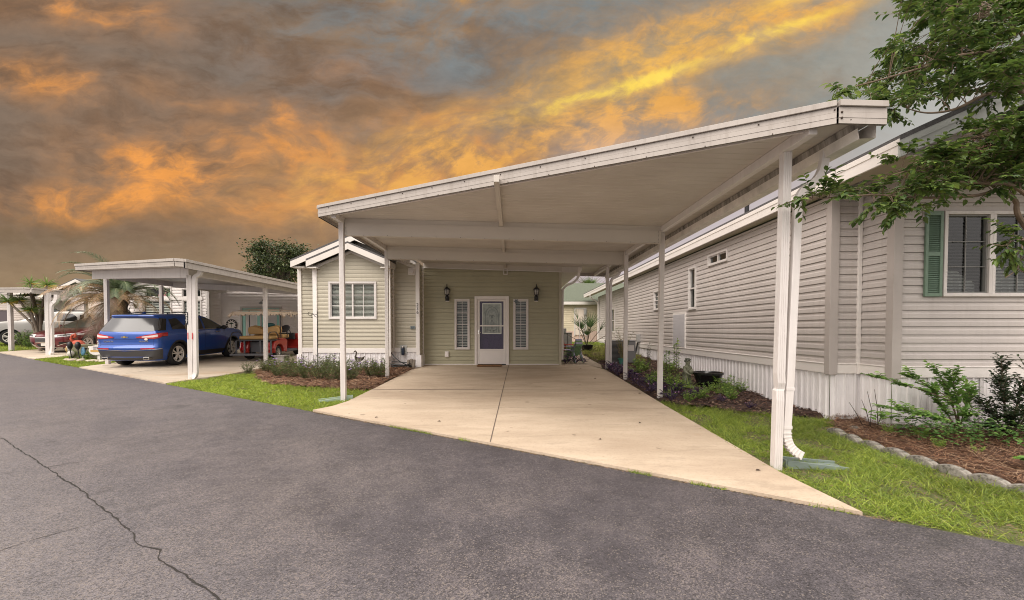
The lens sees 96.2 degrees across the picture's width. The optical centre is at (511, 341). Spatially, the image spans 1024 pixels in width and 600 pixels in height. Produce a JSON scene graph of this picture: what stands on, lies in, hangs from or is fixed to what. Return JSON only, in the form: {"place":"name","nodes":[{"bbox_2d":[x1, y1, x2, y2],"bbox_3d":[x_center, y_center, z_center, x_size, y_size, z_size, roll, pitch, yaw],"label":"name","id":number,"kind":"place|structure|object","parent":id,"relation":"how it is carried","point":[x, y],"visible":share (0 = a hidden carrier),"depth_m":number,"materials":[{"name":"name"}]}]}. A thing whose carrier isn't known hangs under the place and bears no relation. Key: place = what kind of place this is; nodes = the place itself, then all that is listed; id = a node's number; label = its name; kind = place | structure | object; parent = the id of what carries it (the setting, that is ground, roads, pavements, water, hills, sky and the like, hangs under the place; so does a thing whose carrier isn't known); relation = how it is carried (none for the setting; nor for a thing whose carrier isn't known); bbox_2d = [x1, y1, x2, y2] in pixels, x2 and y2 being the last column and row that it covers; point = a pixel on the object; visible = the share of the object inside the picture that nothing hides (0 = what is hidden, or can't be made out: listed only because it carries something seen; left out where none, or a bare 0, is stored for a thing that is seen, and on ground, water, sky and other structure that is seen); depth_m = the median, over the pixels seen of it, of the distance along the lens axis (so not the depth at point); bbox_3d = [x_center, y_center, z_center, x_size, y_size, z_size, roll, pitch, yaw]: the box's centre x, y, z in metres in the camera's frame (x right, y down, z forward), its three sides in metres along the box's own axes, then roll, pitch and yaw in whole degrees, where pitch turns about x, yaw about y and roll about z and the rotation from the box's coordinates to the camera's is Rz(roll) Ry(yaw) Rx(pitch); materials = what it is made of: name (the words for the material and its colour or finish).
{"place":"outdoors","nodes":[
{"label":"outdoors","id":0,"kind":"place"},
{"bbox_2d":[0,342,37,351],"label":"lawn grass","id":1,"kind":"structure","parent":0,"point":[3,346],"depth_m":21.26,"materials":[{"name":"green plant"}]},
{"bbox_2d":[0,348,71,358],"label":"driveway","id":2,"kind":"structure","parent":0,"point":[37,354],"depth_m":18.32,"materials":[{"name":"concrete"}]},
{"bbox_2d":[0,287,98,354],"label":"carport","id":3,"kind":"object","parent":2,"relation":"on","point":[49,317],"visible":0.56,"depth_m":17.84,"materials":[{"name":"metal"}]},
{"bbox_2d":[29,317,102,350],"bbox_3d":[-18.850,-0.387,20.864,2.175,1.430,4.818,0,3,0],"label":"parked car","id":4,"kind":"object","parent":2,"relation":"on","point":[37,340],"visible":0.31,"depth_m":18.97,"materials":[{"name":"red paint"}]},
{"bbox_2d":[80,350,296,383],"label":"neighbour driveway","id":5,"kind":"structure","parent":0,"point":[214,365],"depth_m":13.31,"materials":[{"name":"concrete"}]},
{"bbox_2d":[97,312,241,364],"bbox_3d":[-11.200,-0.174,15.565,2.234,1.650,4.650,0,3,0],"label":"parked car","id":6,"kind":"object","parent":5,"relation":"on","point":[127,339],"visible":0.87,"depth_m":13.58,"materials":[{"name":"blue paint"}]},
{"bbox_2d":[74,258,297,378],"bbox_3d":[-10.155,-0.725,15.421,5.294,3.168,9.730,0,1,0],"label":"carport","id":7,"kind":"object","parent":5,"relation":"on","point":[192,277],"visible":0.81,"depth_m":12.64,"materials":[{"name":"metal"}]},
{"bbox_2d":[227,309,297,358],"bbox_3d":[-8.770,-0.292,16.705,1.521,1.744,2.978,0,3,0],"label":"golf cart","id":8,"kind":"object","parent":5,"relation":"on","point":[279,341],"visible":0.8,"depth_m":15.97,"materials":[{"name":"metal"}]},
{"bbox_2d":[0,353,1023,599],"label":"road","id":9,"kind":"structure","parent":0,"point":[114,487],"depth_m":3.56,"materials":[{"name":"grey asphalt"}]},
{"bbox_2d":[0,333,1023,545],"bbox_3d":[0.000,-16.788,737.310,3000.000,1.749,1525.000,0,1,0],"label":"ground","id":10,"kind":"structure","parent":0,"point":[940,496],"depth_m":4.28,"materials":[{"name":"soil"}]},
{"bbox_2d":[0,292,39,321],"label":"mobile home","id":11,"kind":"object","parent":10,"relation":"on","point":[3,312],"visible":0.02,"depth_m":30.95,"materials":[{"name":"beige plastic"}]},
{"bbox_2d":[0,310,6,321],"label":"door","id":12,"kind":"structure","parent":11,"relation":"in","point":[3,313],"depth_m":31.02,"materials":[{"name":"grey"}]},
{"bbox_2d":[14,330,32,346],"bbox_3d":[-23.350,-0.154,22.062,1.064,0.829,1.052,0,1,1],"label":"flowering shrub","id":13,"kind":"object","parent":10,"relation":"on","point":[19,340],"visible":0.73,"depth_m":21.93,"materials":[{"name":"green plant"}]},
{"bbox_2d":[0,274,59,350],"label":"yucca","id":14,"kind":"object","parent":10,"relation":"on","point":[36,322],"visible":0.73,"depth_m":19.56,"materials":[{"name":"green plant"}]},
{"bbox_2d":[0,293,68,320],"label":"carport","id":15,"kind":"object","parent":10,"relation":"on","point":[26,297],"visible":0.01,"depth_m":26.08,"materials":[{"name":"metal"}]},
{"bbox_2d":[0,310,101,344],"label":"parked car","id":16,"kind":"object","parent":10,"relation":"on","point":[22,325],"visible":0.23,"depth_m":23.12,"materials":[{"name":"silver metal"}]},
{"bbox_2d":[28,278,103,311],"bbox_3d":[-25.700,-1.882,31.463,5.400,3.850,9.000,0,1,0],"label":"mobile home","id":17,"kind":"object","parent":10,"relation":"on","point":[70,282],"visible":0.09,"depth_m":27.44,"materials":[{"name":"beige plastic"}]},
{"bbox_2d":[34,356,114,367],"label":"strip lawn grass","id":18,"kind":"structure","parent":10,"relation":"on","point":[60,360],"depth_m":15.05,"materials":[{"name":"green plant"}]},
{"bbox_2d":[72,344,96,358],"bbox_3d":[-15.243,0.362,16.614,1.010,0.520,0.460,0,1,0],"label":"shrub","id":19,"kind":"object","parent":10,"relation":"on","point":[84,345],"visible":0.2,"depth_m":16.41,"materials":[{"name":"green plant"}]},
{"bbox_2d":[88,341,101,359],"bbox_3d":[-14.229,0.314,15.752,0.536,0.720,0.156,0,1,0],"label":"lot sign","id":20,"kind":"object","parent":10,"relation":"on","point":[93,350],"visible":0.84,"depth_m":15.68,"materials":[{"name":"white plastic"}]},
{"bbox_2d":[37,251,181,348],"bbox_3d":[-14.583,-1.242,16.734,3.360,3.728,4.002,1,2,36],"label":"jelly palm","id":21,"kind":"object","parent":10,"relation":"on","point":[120,296],"visible":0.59,"depth_m":16.33,"materials":[{"name":"green plant"}]},
{"bbox_2d":[128,282,297,349],"bbox_3d":[-11.993,-1.520,24.570,9.614,3.870,10.800,0,1,0],"label":"mobile home","id":22,"kind":"object","parent":10,"relation":"on","point":[223,305],"visible":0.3,"depth_m":20.34,"materials":[{"name":"plastic"}]},
{"bbox_2d":[142,300,171,313],"bbox_3d":[-15.110,-0.876,19.812,1.260,1.820,0.545,0,1,0],"label":"window","id":23,"kind":"structure","parent":22,"relation":"in","point":[166,309],"depth_m":19.64,"materials":[{"name":"white metal"}]},
{"bbox_2d":[144,287,171,296],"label":"window","id":24,"kind":"structure","parent":22,"relation":"in","point":[152,290],"depth_m":19.86,"materials":[{"name":"white glass"}]},
{"bbox_2d":[182,300,201,315],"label":"window","id":25,"kind":"structure","parent":22,"relation":"in","point":[184,302],"depth_m":19.57,"materials":[{"name":"white metal"}]},
{"bbox_2d":[226,319,236,327],"bbox_3d":[-12.420,-0.729,20.338,0.500,0.500,0.048,0,1,0],"label":"clock","id":26,"kind":"object","parent":22,"relation":"attached to","point":[231,323],"depth_m":20.33,"materials":[{"name":"white metal"}]},
{"bbox_2d":[242,308,259,335],"bbox_3d":[-11.545,-0.542,20.388,0.790,1.825,0.050,0,1,0],"label":"window","id":27,"kind":"structure","parent":22,"relation":"in","point":[254,320],"depth_m":20.36,"materials":[{"name":"teal"}]},
{"bbox_2d":[262,308,278,326],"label":"window","id":28,"kind":"structure","parent":22,"relation":"in","point":[271,319],"depth_m":20.37,"materials":[{"name":"teal"}]},
{"bbox_2d":[240,360,259,373],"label":"wild petunia","id":29,"kind":"object","parent":10,"relation":"on","point":[249,370],"visible":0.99,"depth_m":12.16,"materials":[{"name":"green plant"}]},
{"bbox_2d":[167,373,368,410],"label":"front lawn grass","id":30,"kind":"structure","parent":10,"relation":"on","point":[223,388],"depth_m":9.54,"materials":[{"name":"green plant"}]},
{"bbox_2d":[236,235,318,282],"bbox_3d":[-19.053,-4.433,37.691,6.476,8.544,5.334,0,1,0],"label":"oak tree","id":31,"kind":"object","parent":10,"relation":"on","point":[275,266],"visible":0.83,"depth_m":37.02,"materials":[{"name":"green plant"}]},
{"bbox_2d":[253,364,415,390],"bbox_3d":[-4.990,0.894,11.686,4.320,0.249,4.320,0,1,0],"label":"flower bed","id":32,"kind":"object","parent":10,"relation":"on","point":[353,384],"visible":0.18,"depth_m":10.56,"materials":[{"name":"plant"}]},
{"bbox_2d":[254,357,278,370],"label":"wild petunia","id":33,"kind":"object","parent":32,"relation":"on","point":[268,366],"visible":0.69,"depth_m":12.37,"materials":[{"name":"green plant"}]},
{"bbox_2d":[264,355,288,371],"bbox_3d":[-6.182,0.608,12.072,0.637,0.513,0.584,0,1,13],"label":"wild petunia","id":34,"kind":"object","parent":32,"relation":"on","point":[274,359],"visible":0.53,"depth_m":11.98,"materials":[{"name":"green plant"}]},
{"bbox_2d":[266,359,293,375],"bbox_3d":[-5.834,0.660,11.423,0.712,0.486,0.722,1,2,36],"label":"wild petunia","id":35,"kind":"object","parent":32,"relation":"on","point":[276,373],"visible":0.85,"depth_m":11.40,"materials":[{"name":"green plant"}]},
{"bbox_2d":[282,362,301,376],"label":"wild petunia","id":36,"kind":"object","parent":32,"relation":"on","point":[287,371],"visible":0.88,"depth_m":11.31,"materials":[{"name":"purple plant"}]},
{"bbox_2d":[283,354,307,369],"bbox_3d":[-5.909,0.592,12.671,0.707,0.476,0.698,-1,2,-33],"label":"wild petunia","id":37,"kind":"object","parent":32,"relation":"on","point":[287,358],"visible":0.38,"depth_m":12.68,"materials":[{"name":"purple plant"}]},
{"bbox_2d":[294,362,315,378],"bbox_3d":[-4.985,0.704,11.064,0.549,0.442,0.503,0,1,0],"label":"wild petunia","id":38,"kind":"object","parent":32,"relation":"on","point":[302,375],"visible":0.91,"depth_m":10.98,"materials":[{"name":"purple plant"}]},
{"bbox_2d":[302,360,334,378],"bbox_3d":[-4.630,0.685,10.944,0.735,0.494,0.725,-1,2,-31],"label":"wild petunia","id":39,"kind":"object","parent":32,"relation":"on","point":[314,373],"visible":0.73,"depth_m":10.88,"materials":[{"name":"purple plant"}]},
{"bbox_2d":[309,357,330,373],"bbox_3d":[-5.007,0.624,11.958,0.563,0.495,0.614,-1,2,-28],"label":"wild petunia","id":40,"kind":"object","parent":32,"relation":"on","point":[317,363],"visible":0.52,"depth_m":11.92,"materials":[{"name":"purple plant"}]},
{"bbox_2d":[320,359,346,380],"bbox_3d":[-4.191,0.681,10.837,0.638,0.518,0.772,0,1,0],"label":"wild petunia","id":41,"kind":"object","parent":32,"relation":"on","point":[336,374],"visible":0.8,"depth_m":10.75,"materials":[{"name":"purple plant"}]},
{"bbox_2d":[346,358,360,374],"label":"wild petunia","id":42,"kind":"object","parent":32,"relation":"on","point":[352,367],"visible":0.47,"depth_m":11.63,"materials":[{"name":"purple plant"}]},
{"bbox_2d":[346,364,363,379],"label":"wild petunia","id":43,"kind":"object","parent":32,"relation":"on","point":[351,375],"visible":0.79,"depth_m":10.90,"materials":[{"name":"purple plant"}]},
{"bbox_2d":[364,358,389,377],"bbox_3d":[-3.303,0.650,11.542,0.731,0.499,0.741,1,2,24],"label":"wild petunia","id":44,"kind":"object","parent":32,"relation":"on","point":[380,367],"visible":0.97,"depth_m":11.42,"materials":[{"name":"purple plant"}]},
{"bbox_2d":[318,395,352,401],"bbox_3d":[-3.296,1.069,8.589,0.612,0.090,0.264,0,1,-20],"label":"splash block","id":45,"kind":"object","parent":10,"relation":"on","point":[334,398],"depth_m":8.57,"materials":[{"name":"green"}]},
{"bbox_2d":[290,236,581,367],"bbox_3d":[-2.126,-1.259,18.934,8.549,3.990,12.080,0,1,0],"label":"mobile home","id":46,"kind":"object","parent":10,"relation":"on","point":[481,317],"visible":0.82,"depth_m":14.13,"materials":[{"name":"beige plastic"}]},
{"bbox_2d":[328,281,376,318],"bbox_3d":[-4.580,-1.182,13.452,1.380,1.080,0.545,0,1,0],"label":"window","id":47,"kind":"structure","parent":46,"relation":"in","point":[332,288],"depth_m":13.27,"materials":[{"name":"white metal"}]},
{"bbox_2d":[454,299,469,349],"bbox_3d":[-1.538,-0.532,14.419,0.469,1.558,0.545,0,1,0],"label":"window","id":48,"kind":"structure","parent":46,"relation":"in","point":[461,307],"depth_m":14.22,"materials":[{"name":"white metal"}]},
{"bbox_2d":[480,301,503,350],"bbox_3d":[-0.625,-0.286,14.255,0.850,2.000,0.065,0,1,0],"label":"door","id":49,"kind":"structure","parent":46,"relation":"in","point":[491,312],"depth_m":14.23,"materials":[{"name":"white"}]},
{"bbox_2d":[513,299,527,349],"bbox_3d":[0.273,-0.532,14.419,0.467,1.558,0.545,0,1,0],"label":"window","id":50,"kind":"structure","parent":46,"relation":"in","point":[520,310],"depth_m":14.25,"materials":[{"name":"white metal"}]},
{"bbox_2d":[564,344,582,362],"bbox_3d":[1.963,0.397,15.146,0.619,0.631,0.560,1,2,38],"label":"lawn chair","id":51,"kind":"object","parent":10,"relation":"on","point":[577,349],"visible":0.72,"depth_m":15.02,"materials":[{"name":"green plastic"}]},
{"bbox_2d":[566,341,604,347],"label":"back grass","id":52,"kind":"structure","parent":10,"relation":"on","point":[597,343],"depth_m":24.52,"materials":[{"name":"green plant"}]},
{"bbox_2d":[564,328,571,345],"bbox_3d":[2.310,-0.176,21.252,0.900,0.850,0.540,0,1,0],"label":"storage box","id":53,"kind":"object","parent":52,"relation":"on","point":[567,339],"visible":0.26,"depth_m":21.00,"materials":[{"name":"grey plastic"}]},
{"bbox_2d":[572,276,605,282],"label":"cabbage palm","id":54,"kind":"object","parent":10,"relation":"on","point":[589,281],"visible":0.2,"depth_m":45.62,"materials":[{"name":"green plant"}]},
{"bbox_2d":[317,99,888,470],"bbox_3d":[-0.066,-0.618,9.853,6.812,3.663,11.574,0,1,0],"label":"carport","id":55,"kind":"object","parent":10,"relation":"on","point":[612,211],"visible":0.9,"depth_m":6.62,"materials":[{"name":"metal"}]},
{"bbox_2d":[314,412,897,523],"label":"seam grass","id":56,"kind":"structure","parent":10,"relation":"on","point":[634,471],"depth_m":4.75,"materials":[{"name":"green plant"}]},
{"bbox_2d":[562,283,667,341],"bbox_3d":[6.400,-2.106,33.288,12.400,4.193,7.340,0,1,0],"label":"mobile home","id":57,"kind":"object","parent":10,"relation":"on","point":[574,295],"visible":0.08,"depth_m":29.97,"materials":[{"name":"beige plastic"}]},
{"bbox_2d":[574,308,586,335],"bbox_3d":[4.450,-1.274,29.937,0.820,1.810,0.080,0,1,0],"label":"door","id":58,"kind":"structure","parent":57,"relation":"in","point":[580,312],"depth_m":29.91,"materials":[{"name":"beige"}]},
{"bbox_2d":[582,344,649,361],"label":"side weeds","id":59,"kind":"object","parent":10,"relation":"on","point":[594,351],"visible":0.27,"depth_m":17.53,"materials":[{"name":"green plant"}]},
{"bbox_2d":[581,348,824,418],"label":"bark mulch","id":60,"kind":"object","parent":10,"relation":"on","point":[742,401],"visible":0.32,"depth_m":8.74,"materials":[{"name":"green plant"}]},
{"bbox_2d":[567,306,619,350],"bbox_3d":[3.267,-0.591,19.245,2.983,2.001,1.804,0,1,0],"label":"potted palmetto","id":61,"kind":"object","parent":60,"relation":"on","point":[587,346],"visible":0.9,"depth_m":19.07,"materials":[{"name":"green plant"}]},
{"bbox_2d":[604,340,635,362],"bbox_3d":[3.500,0.321,14.910,0.860,0.710,0.745,0,1,0],"label":"air conditioner","id":62,"kind":"object","parent":60,"relation":"on","point":[631,352],"visible":0.52,"depth_m":14.55,"materials":[{"name":"grey metal"}]},
{"bbox_2d":[615,331,632,363],"bbox_3d":[3.415,0.183,14.160,0.587,1.136,0.578,0,1,0],"label":"plant","id":63,"kind":"object","parent":60,"relation":"on","point":[620,352],"visible":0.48,"depth_m":14.14,"materials":[{"name":"teal plant"}]},
{"bbox_2d":[637,379,665,392],"bbox_3d":[2.797,0.902,9.255,0.601,0.277,0.585,1,2,33],"label":"purple heart","id":64,"kind":"object","parent":60,"relation":"on","point":[653,384],"visible":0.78,"depth_m":9.22,"materials":[{"name":"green plant"}]},
{"bbox_2d":[663,350,673,383],"bbox_3d":[3.389,0.590,10.070,0.305,0.791,0.312,1,2,29],"label":"tall plant","id":65,"kind":"object","parent":60,"relation":"on","point":[667,367],"visible":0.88,"depth_m":10.07,"materials":[{"name":"green plant"}]},
{"bbox_2d":[659,389,680,400],"bbox_3d":[2.883,0.971,8.401,0.523,0.241,0.509,-1,2,-31],"label":"purple heart","id":66,"kind":"object","parent":60,"relation":"on","point":[671,397],"visible":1,"depth_m":8.39,"materials":[{"name":"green plant"}]},
{"bbox_2d":[670,338,681,379],"bbox_3d":[3.620,0.457,10.085,0.257,1.055,0.422,1,2,41],"label":"tall plant","id":67,"kind":"object","parent":60,"relation":"on","point":[675,367],"visible":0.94,"depth_m":10.03,"materials":[{"name":"green plant"}]},
{"bbox_2d":[666,380,691,392],"bbox_3d":[3.263,0.892,9.145,0.518,0.309,0.528,-1,2,-34],"label":"purple heart","id":68,"kind":"object","parent":60,"relation":"on","point":[678,385],"visible":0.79,"depth_m":9.10,"materials":[{"name":"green plant"}]},
{"bbox_2d":[682,358,692,386],"bbox_3d":[3.800,0.690,9.970,0.320,0.672,0.315,-1,2,-29],"label":"garden statue","id":69,"kind":"object","parent":60,"relation":"on","point":[687,370],"visible":0.84,"depth_m":9.91,"materials":[{"name":"stone"}]},
{"bbox_2d":[690,385,709,398],"bbox_3d":[3.524,0.953,8.508,0.373,0.258,0.368,-1,2,-44],"label":"green weed","id":70,"kind":"object","parent":60,"relation":"on","point":[702,392],"visible":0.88,"depth_m":8.48,"materials":[{"name":"green plant"}]},
{"bbox_2d":[693,371,723,386],"bbox_3d":[4.250,0.822,9.974,0.636,0.312,0.636,0,1,0],"label":"tub planter","id":71,"kind":"object","parent":60,"relation":"on","point":[704,377],"visible":0.93,"depth_m":9.77,"materials":[{"name":"black plastic"}]},
{"bbox_2d":[712,375,734,386],"bbox_3d":[4.412,0.851,9.577,0.478,0.335,0.485,0,1,12],"label":"green weed","id":72,"kind":"object","parent":60,"relation":"on","point":[723,380],"visible":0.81,"depth_m":9.60,"materials":[{"name":"green plant"}]},
{"bbox_2d":[731,379,748,391],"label":"green weed","id":73,"kind":"object","parent":60,"relation":"on","point":[737,386],"visible":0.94,"depth_m":9.22,"materials":[{"name":"green plant"}]},
{"bbox_2d":[584,87,1023,429],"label":"mobile home","id":74,"kind":"object","parent":10,"relation":"on","point":[908,293],"visible":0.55,"depth_m":6.92,"materials":[{"name":"beige plastic"}]},
{"bbox_2d":[612,308,614,332],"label":"window","id":75,"kind":"structure","parent":74,"relation":"in","point":[613,310],"depth_m":23.97,"materials":[{"name":"white metal"}]},
{"bbox_2d":[653,290,657,310],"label":"window","id":76,"kind":"structure","parent":74,"relation":"in","point":[655,294],"depth_m":15.57,"materials":[{"name":"white metal"}]},
{"bbox_2d":[688,266,696,309],"bbox_3d":[5.078,-1.418,12.308,0.545,1.140,0.500,0,1,0],"label":"window","id":77,"kind":"structure","parent":74,"relation":"in","point":[692,272],"depth_m":12.49,"materials":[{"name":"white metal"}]},
{"bbox_2d":[707,248,728,266],"bbox_3d":[5.078,-1.955,10.794,0.545,0.270,1.020,0,1,0],"label":"window","id":78,"kind":"structure","parent":74,"relation":"in","point":[721,256],"depth_m":10.95,"materials":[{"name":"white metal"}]},
{"bbox_2d":[942,211,993,296],"bbox_3d":[6.287,-1.213,6.597,0.665,1.175,0.550,0,1,0],"label":"window","id":79,"kind":"structure","parent":74,"relation":"in","point":[963,230],"depth_m":6.42,"materials":[{"name":"white metal"}]},
{"bbox_2d":[991,211,1023,296],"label":"window","id":80,"kind":"structure","parent":74,"relation":"in","point":[1008,217],"depth_m":6.42,"materials":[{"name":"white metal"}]},
{"bbox_2d":[783,456,849,470],"bbox_3d":[3.193,1.292,4.896,0.612,0.090,0.264,0,1,3],"label":"splash block","id":81,"kind":"object","parent":10,"relation":"on","point":[791,462],"depth_m":4.81,"materials":[{"name":"concrete"}]},
{"bbox_2d":[827,428,846,435],"bbox_3d":[4.360,1.238,6.162,0.100,0.140,0.320,2,4,6],"label":"edging stone","id":82,"kind":"object","parent":10,"relation":"on","point":[836,430],"visible":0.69,"depth_m":6.12,"materials":[{"name":"stone"}]},
{"bbox_2d":[840,434,862,442],"bbox_3d":[4.330,1.256,5.863,0.100,0.140,0.320,0,2,2],"label":"edging stone","id":83,"kind":"object","parent":10,"relation":"on","point":[853,437],"visible":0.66,"depth_m":5.81,"materials":[{"name":"stone"}]},
{"bbox_2d":[857,440,884,449],"bbox_3d":[4.340,1.274,5.554,0.100,0.140,0.320,0,1,-5],"label":"edging stone","id":84,"kind":"object","parent":10,"relation":"on","point":[870,443],"visible":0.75,"depth_m":5.50,"materials":[{"name":"concrete"}]},
{"bbox_2d":[880,447,909,458],"bbox_3d":[4.379,1.293,5.254,0.100,0.140,0.320,-2,2,-8],"label":"edging stone","id":85,"kind":"object","parent":10,"relation":"on","point":[898,452],"visible":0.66,"depth_m":5.21,"materials":[{"name":"stone"}]},
{"bbox_2d":[771,0,1023,277],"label":"crape myrtle","id":86,"kind":"object","parent":10,"relation":"on","point":[998,161],"visible":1,"depth_m":4.55,"materials":[{"name":"green plant"}]},
{"bbox_2d":[904,455,937,467],"bbox_3d":[4.420,1.310,4.964,0.100,0.140,0.320,0,3,-9],"label":"edging stone","id":87,"kind":"object","parent":10,"relation":"on","point":[925,460],"visible":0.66,"depth_m":4.92,"materials":[{"name":"stone"}]},
{"bbox_2d":[830,418,1023,483],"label":"pine straw bed","id":88,"kind":"object","parent":10,"relation":"on","point":[963,455],"visible":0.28,"depth_m":5.37,"materials":[{"name":"brown plant"}]},
{"bbox_2d":[849,389,915,428],"bbox_3d":[5.142,0.947,6.336,0.609,0.519,0.534,0,1,-13],"label":"broadleaf weed","id":89,"kind":"object","parent":88,"relation":"on","point":[882,415],"visible":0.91,"depth_m":6.39,"materials":[{"name":"green plant"}]},
{"bbox_2d":[878,422,896,434],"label":"green weed","id":90,"kind":"object","parent":88,"relation":"on","point":[885,428],"visible":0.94,"depth_m":6.04,"materials":[{"name":"green plant"}]},
{"bbox_2d":[860,359,983,433],"bbox_3d":[5.367,0.733,5.916,1.616,0.965,0.552,0,1,-11],"label":"sapling","id":91,"kind":"object","parent":88,"relation":"on","point":[935,387],"visible":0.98,"depth_m":5.97,"materials":[{"name":"green plant"}]},
{"bbox_2d":[930,436,945,447],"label":"green weed","id":92,"kind":"object","parent":88,"relation":"on","point":[942,443],"visible":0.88,"depth_m":5.38,"materials":[{"name":"green plant"}]},
{"bbox_2d":[890,413,1023,445],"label":"ground cover","id":93,"kind":"object","parent":88,"relation":"on","point":[974,427],"visible":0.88,"depth_m":5.60,"materials":[{"name":"green plant"}]},
{"bbox_2d":[965,352,1023,436],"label":"azalea bush","id":94,"kind":"object","parent":88,"relation":"on","point":[1001,382],"visible":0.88,"depth_m":5.82,"materials":[{"name":"green plant"}]},
{"bbox_2d":[931,464,971,478],"bbox_3d":[4.470,1.328,4.675,0.100,0.140,0.320,-2,1,-13],"label":"edging stone","id":95,"kind":"object","parent":10,"relation":"on","point":[957,471],"visible":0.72,"depth_m":4.63,"materials":[{"name":"stone"}]},
{"bbox_2d":[965,473,1010,487],"bbox_3d":[4.549,1.345,4.396,0.100,0.140,0.320,-2,0,-18],"label":"edging stone","id":96,"kind":"object","parent":10,"relation":"on","point":[988,478],"visible":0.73,"depth_m":4.36,"materials":[{"name":"stone"}]},
{"bbox_2d":[1004,483,1023,493],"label":"edging stone","id":97,"kind":"object","parent":10,"relation":"on","point":[1016,485],"visible":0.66,"depth_m":4.17,"materials":[{"name":"stone"}]},
{"bbox_2d":[0,0,1023,288],"label":"sky","id":98,"kind":"structure","parent":0,"point":[130,130],"materials":[{"name":"orange"}]},
{"bbox_2d":[570,355,601,367],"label":"garden path","id":99,"kind":"structure","parent":0,"point":[590,362],"depth_m":15.08,"materials":[{"name":"beige concrete"}]},
{"bbox_2d":[313,362,862,515],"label":"driveway","id":100,"kind":"structure","parent":0,"point":[580,412],"depth_m":6.85,"materials":[{"name":"concrete"}]},
{"bbox_2d":[656,399,1023,542],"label":"lawn grass","id":101,"kind":"structure","parent":0,"point":[721,417],"depth_m":4.43,"materials":[{"name":"green plant"}]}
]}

